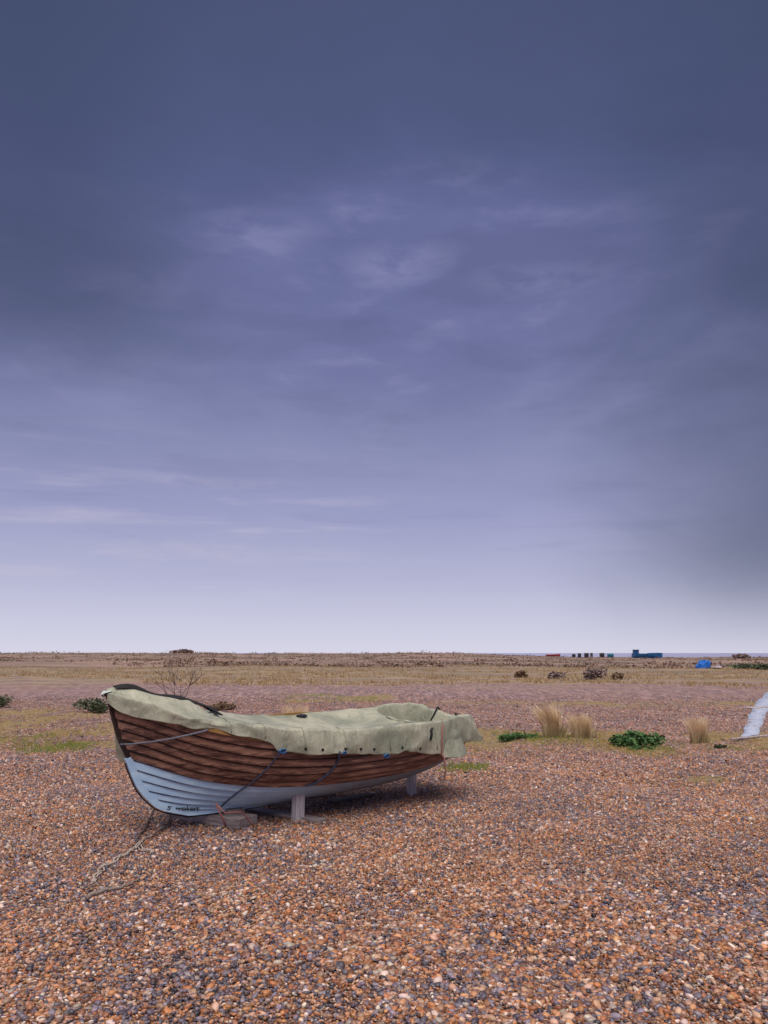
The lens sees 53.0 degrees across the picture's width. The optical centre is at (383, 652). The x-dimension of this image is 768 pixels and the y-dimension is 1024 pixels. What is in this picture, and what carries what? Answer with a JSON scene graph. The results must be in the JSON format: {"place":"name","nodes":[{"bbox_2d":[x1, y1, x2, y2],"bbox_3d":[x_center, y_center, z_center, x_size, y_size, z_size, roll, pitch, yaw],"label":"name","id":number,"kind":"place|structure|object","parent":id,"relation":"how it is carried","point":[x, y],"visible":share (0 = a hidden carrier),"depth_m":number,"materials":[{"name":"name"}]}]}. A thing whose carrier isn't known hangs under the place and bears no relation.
{"place":"outdoors","nodes":[
{"label":"outdoors","id":0,"kind":"place"},
{"bbox_2d":[0,693,766,772],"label":"short green grass","id":1,"kind":"structure","parent":0,"point":[71,744],"depth_m":12.99,"materials":[{"name":"green plant"}]},
{"bbox_2d":[0,653,767,1023],"bbox_3d":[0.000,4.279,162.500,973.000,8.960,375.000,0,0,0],"label":"shingle beach","id":2,"kind":"structure","parent":0,"point":[16,685],"depth_m":27.14,"materials":[{"name":"brown gravel"}]},
{"bbox_2d":[0,694,12,707],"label":"dark shrub","id":3,"kind":"object","parent":2,"relation":"on","point":[3,701],"visible":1,"depth_m":22.31,"materials":[{"name":"green plant"}]},
{"bbox_2d":[72,698,108,712],"bbox_3d":[-7.772,1.403,20.525,0.948,0.435,0.840,0,0,0],"label":"dark shrub","id":4,"kind":"object","parent":2,"relation":"on","point":[98,706],"visible":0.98,"depth_m":20.35,"materials":[{"name":"green plant"}]},
{"bbox_2d":[85,878,139,899],"bbox_3d":[-1.770,1.554,5.099,0.082,0.051,0.459,0,0,29],"label":"driftwood stick","id":5,"kind":"object","parent":2,"relation":"on","point":[94,893],"visible":1,"depth_m":5.02,"materials":[{"name":"grey wood"}]},
{"bbox_2d":[90,840,142,884],"bbox_3d":[-2.016,1.555,5.780,0.103,0.028,1.165,0,0,-1],"label":"mooring rope","id":6,"kind":"object","parent":2,"relation":"on","point":[94,876],"visible":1,"depth_m":5.67,"materials":[{"name":"beige fabric"}]},
{"bbox_2d":[135,809,153,843],"bbox_3d":[-2.140,1.543,6.880,0.040,0.064,1.176,0,0,-10],"label":"mooring rope","id":7,"kind":"object","parent":2,"relation":"on","point":[138,836],"visible":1,"depth_m":6.85,"materials":[{"name":"grey fabric"}]},
{"bbox_2d":[138,844,153,853],"bbox_3d":[-1.924,1.570,6.168,0.063,0.028,0.302,0,0,-39],"label":"mooring rope","id":8,"kind":"object","parent":2,"relation":"on","point":[143,850],"visible":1,"depth_m":6.12,"materials":[{"name":"beige fabric"}]},
{"bbox_2d":[139,812,171,845],"bbox_3d":[-1.986,1.534,6.783,0.071,0.080,1.086,0,0,-2],"label":"mooring rope","id":9,"kind":"object","parent":2,"relation":"on","point":[150,837],"visible":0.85,"depth_m":6.70,"materials":[{"name":"grey fabric"}]},
{"bbox_2d":[148,661,208,696],"bbox_3d":[-6.155,0.863,23.164,1.786,1.528,1.032,0,0,0],"label":"bare shrub","id":10,"kind":"object","parent":2,"relation":"on","point":[174,682],"visible":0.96,"depth_m":23.20,"materials":[{"name":"brown plant"}]},
{"bbox_2d":[169,649,192,652],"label":"heath bush","id":11,"kind":"object","parent":2,"relation":"on","point":[182,650],"visible":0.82,"depth_m":245.78,"materials":[{"name":"brown plant"}]},
{"bbox_2d":[167,812,257,828],"bbox_3d":[-1.636,1.545,7.281,0.913,0.095,0.276,0,0,31],"label":"timber sleeper","id":12,"kind":"object","parent":2,"relation":"on","point":[237,821],"visible":0.62,"depth_m":7.09,"materials":[{"name":"grey wood"}]},
{"bbox_2d":[225,807,244,813],"bbox_3d":[-1.652,1.500,7.476,0.796,0.096,0.174,0,0,44],"label":"keel block","id":13,"kind":"object","parent":12,"relation":"on","point":[242,809],"depth_m":7.20,"materials":[{"name":"wood"}]},
{"bbox_2d":[106,693,464,817],"bbox_3d":[-0.811,0.910,7.752,3.932,1.178,1.498,0,0,-38],"label":"rowing boat","id":14,"kind":"object","parent":13,"relation":"on","point":[199,774],"visible":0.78,"depth_m":6.88,"materials":[{"name":"brown wood"}]},
{"bbox_2d":[120,729,207,744],"bbox_3d":[-1.879,0.719,6.555,0.758,0.139,0.052,0,0,2],"label":"bow rope","id":15,"kind":"object","parent":14,"relation":"attached to","point":[163,739],"visible":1,"depth_m":6.54,"materials":[{"name":"fabric"}]},
{"bbox_2d":[215,803,226,827],"bbox_3d":[-1.443,1.441,6.829,0.104,0.227,0.046,0,0,-21],"label":"red strap","id":16,"kind":"object","parent":14,"relation":"hanging from","point":[221,815],"visible":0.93,"depth_m":6.82,"materials":[{"name":"red fabric"}]},
{"bbox_2d":[221,750,282,806],"bbox_3d":[-1.194,1.137,6.957,0.699,0.575,0.058,0,0,27],"label":"lashing rope","id":17,"kind":"object","parent":14,"relation":"attached to","point":[265,770],"visible":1,"depth_m":6.94,"materials":[{"name":"fabric"}]},
{"bbox_2d":[277,748,286,754],"bbox_3d":[-0.895,0.872,6.768,0.095,0.064,0.035,0,0,-38],"label":"rope knot","id":18,"kind":"object","parent":17,"relation":"attached to","point":[281,751],"visible":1,"depth_m":6.76,"materials":[{"name":"blue fabric"}]},
{"bbox_2d":[101,684,482,761],"bbox_3d":[-0.787,0.685,7.747,4.078,0.841,1.607,0,0,-38],"label":"boat cover","id":19,"kind":"object","parent":14,"relation":"on","point":[394,728],"visible":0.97,"depth_m":7.34,"materials":[{"name":"fabric"}]},
{"bbox_2d":[296,714,306,716],"bbox_3d":[-0.902,0.684,8.458,0.127,0.036,0.078,0,0,-11],"label":"flat stone","id":20,"kind":"object","parent":19,"relation":"on","point":[301,715],"visible":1,"depth_m":8.43,"materials":[{"name":"black stone"}]},
{"bbox_2d":[430,707,439,720],"bbox_3d":[0.534,0.832,9.049,0.392,0.401,0.082,0,0,-18],"label":"strap","id":21,"kind":"object","parent":19,"relation":"on","point":[433,715],"visible":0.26,"depth_m":9.05,"materials":[{"name":"black fabric"}]},
{"bbox_2d":[441,719,445,776],"bbox_3d":[0.615,0.990,8.021,0.052,0.581,0.232,0,0,0],"label":"red twine","id":22,"kind":"object","parent":19,"relation":"hanging from","point":[442,749],"visible":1,"depth_m":7.94,"materials":[{"name":"red fabric"}]},
{"bbox_2d":[306,751,340,786],"bbox_3d":[-0.547,1.071,7.144,0.360,0.352,0.114,0,0,20],"label":"lashing rope","id":23,"kind":"object","parent":14,"relation":"attached to","point":[327,774],"visible":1,"depth_m":7.15,"materials":[{"name":"grey fabric"}]},
{"bbox_2d":[208,701,238,711],"bbox_3d":[-4.299,1.430,20.566,0.911,0.318,0.589,0,0,0],"label":"heather clump","id":24,"kind":"object","parent":2,"relation":"on","point":[221,705],"visible":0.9,"depth_m":20.45,"materials":[{"name":"brown plant"}]},
{"bbox_2d":[217,805,254,826],"bbox_3d":[-1.304,1.460,6.854,0.381,0.249,0.060,0,0,-44],"label":"red strap","id":25,"kind":"object","parent":2,"relation":"on","point":[221,809],"visible":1,"depth_m":6.83,"materials":[{"name":"red fabric"}]},
{"bbox_2d":[245,807,326,822],"bbox_3d":[-0.974,1.578,7.516,0.958,0.040,0.144,0,0,35],"label":"ground plank","id":26,"kind":"object","parent":2,"relation":"on","point":[279,813],"visible":0.74,"depth_m":7.48,"materials":[{"name":"grey wood"}]},
{"bbox_2d":[278,704,309,712],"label":"grass tuft","id":27,"kind":"object","parent":2,"relation":"on","point":[287,710],"visible":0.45,"depth_m":19.53,"materials":[{"name":"beige plant"}]},
{"bbox_2d":[291,794,304,820],"bbox_3d":[-0.820,1.503,7.333,0.105,0.398,0.088,1,-1,-44],"label":"prop post","id":28,"kind":"object","parent":2,"relation":"on","point":[297,806],"visible":0.45,"depth_m":7.30,"materials":[{"name":"grey wood"}]},
{"bbox_2d":[310,793,335,797],"bbox_3d":[-0.734,1.575,8.520,0.404,0.054,0.103,0,0,-26],"label":"ground plank","id":29,"kind":"object","parent":2,"relation":"on","point":[331,795],"visible":0.3,"depth_m":8.52,"materials":[{"name":"grey wood"}]},
{"bbox_2d":[327,792,374,804],"bbox_3d":[-0.351,1.580,8.365,0.106,0.044,0.711,0,-1,37],"label":"timber offcut","id":30,"kind":"object","parent":2,"relation":"on","point":[346,799],"visible":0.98,"depth_m":8.28,"materials":[{"name":"grey wood"}]},
{"bbox_2d":[0,698,765,788],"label":"short dry grass","id":31,"kind":"structure","parent":2,"relation":"on","point":[608,746],"depth_m":13.79,"materials":[{"name":"plant"}]},
{"bbox_2d":[0,693,767,1023],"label":"pebbles","id":32,"kind":"object","parent":2,"relation":"on","point":[596,995],"visible":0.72,"depth_m":5.08,"materials":[{"name":"gravel"}]},
{"bbox_2d":[0,664,767,689],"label":"grass field","id":33,"kind":"structure","parent":2,"relation":"on","point":[300,681],"depth_m":51.05,"materials":[{"name":"brown plant"}]},
{"bbox_2d":[0,650,767,668],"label":"heath vegetation","id":34,"kind":"object","parent":2,"relation":"on","point":[418,664],"visible":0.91,"depth_m":121.19,"materials":[{"name":"brown plant"}]},
{"bbox_2d":[406,775,416,795],"bbox_3d":[0.309,1.508,8.676,0.090,0.384,0.084,-1,0,-38],"label":"prop post","id":35,"kind":"object","parent":2,"relation":"on","point":[411,786],"visible":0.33,"depth_m":8.64,"materials":[{"name":"grey wood"}]},
{"bbox_2d":[496,731,538,740],"bbox_3d":[2.466,1.530,14.198,0.841,0.197,0.377,0,0,-5],"label":"leafy plant","id":36,"kind":"object","parent":2,"relation":"on","point":[509,737],"visible":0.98,"depth_m":14.13,"materials":[{"name":"green plant"}]},
{"bbox_2d":[514,670,527,677],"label":"heath bush","id":37,"kind":"object","parent":2,"relation":"on","point":[519,674],"visible":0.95,"depth_m":49.12,"materials":[{"name":"brown plant"}]},
{"bbox_2d":[530,703,568,737],"bbox_3d":[2.998,1.251,14.343,0.924,0.647,0.655,0,0,0],"label":"grass tuft","id":38,"kind":"object","parent":2,"relation":"on","point":[551,724],"visible":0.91,"depth_m":14.23,"materials":[{"name":"beige plant"}]},
{"bbox_2d":[547,671,566,678],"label":"heath bush","id":39,"kind":"object","parent":2,"relation":"on","point":[553,674],"visible":0.95,"depth_m":47.26,"materials":[{"name":"brown plant"}]},
{"bbox_2d":[561,712,598,738],"bbox_3d":[3.608,1.353,14.324,0.792,0.501,0.598,0,0,21],"label":"grass tuft","id":40,"kind":"object","parent":2,"relation":"on","point":[580,727],"visible":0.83,"depth_m":14.24,"materials":[{"name":"beige plant"}]},
{"bbox_2d":[582,666,608,679],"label":"heath bush","id":41,"kind":"object","parent":2,"relation":"on","point":[590,673],"visible":0.99,"depth_m":45.56,"materials":[{"name":"plant"}]},
{"bbox_2d":[610,672,623,679],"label":"heath bush","id":42,"kind":"object","parent":2,"relation":"on","point":[616,675],"visible":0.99,"depth_m":45.54,"materials":[{"name":"brown plant"}]},
{"bbox_2d":[608,730,665,747],"bbox_3d":[4.316,1.460,12.981,1.018,0.324,0.678,0,0,0],"label":"leafy plant","id":43,"kind":"object","parent":2,"relation":"on","point":[630,738],"visible":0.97,"depth_m":12.97,"materials":[{"name":"green plant"}]},
{"bbox_2d":[629,745,655,749],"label":"leafy plant","id":44,"kind":"object","parent":2,"relation":"on","point":[637,747],"visible":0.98,"depth_m":12.48,"materials":[{"name":"green plant"}]},
{"bbox_2d":[632,650,661,657],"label":"fishing boat","id":45,"kind":"object","parent":2,"relation":"on","point":[636,654],"visible":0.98,"depth_m":224.18,"materials":[{"name":"blue paint"}]},
{"bbox_2d":[680,716,713,743],"bbox_3d":[5.522,1.369,13.686,0.673,0.519,0.469,0,0,-14],"label":"grass tuft","id":46,"kind":"object","parent":2,"relation":"on","point":[697,732],"visible":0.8,"depth_m":13.62,"materials":[{"name":"beige plant"}]},
{"bbox_2d":[695,659,710,668],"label":"tarpaulin heap","id":47,"kind":"object","parent":2,"relation":"on","point":[703,663],"visible":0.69,"depth_m":84.56,"materials":[{"name":"blue plastic"}]},
{"bbox_2d":[714,744,726,748],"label":"leafy plant","id":48,"kind":"object","parent":2,"relation":"on","point":[719,746],"visible":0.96,"depth_m":12.95,"materials":[{"name":"green plant"}]},
{"bbox_2d":[732,653,751,657],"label":"heath bush","id":49,"kind":"object","parent":2,"relation":"on","point":[739,655],"visible":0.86,"depth_m":204.92,"materials":[{"name":"brown plant"}]},
{"bbox_2d":[729,662,767,669],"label":"heath bush","id":50,"kind":"object","parent":2,"relation":"on","point":[761,666],"visible":0.95,"depth_m":71.70,"materials":[{"name":"green plant"}]},
{"bbox_2d":[730,735,767,739],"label":"bleached plank","id":51,"kind":"object","parent":2,"relation":"on","point":[748,737],"visible":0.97,"depth_m":14.34,"materials":[{"name":"grey wood"}]},
{"bbox_2d":[0,0,767,652],"label":"sky","id":52,"kind":"structure","parent":0,"point":[326,326],"materials":[{"name":"blue"}]},
{"bbox_2d":[234,653,767,657],"bbox_3d":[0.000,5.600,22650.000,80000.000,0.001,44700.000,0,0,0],"label":"sea","id":53,"kind":"structure","parent":0,"point":[692,655],"depth_m":2875.64,"materials":[{"name":"blue liquid"}]},
{"bbox_2d":[741,692,767,736],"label":"concrete path","id":54,"kind":"structure","parent":0,"point":[752,729],"depth_m":18.87,"materials":[{"name":"grey concrete"}]},
{"bbox_2d":[742,706,767,707],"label":"bleached plank","id":55,"kind":"object","parent":54,"relation":"on","point":[756,707],"visible":0.7,"depth_m":22.11,"materials":[{"name":"grey wood"}]}
]}

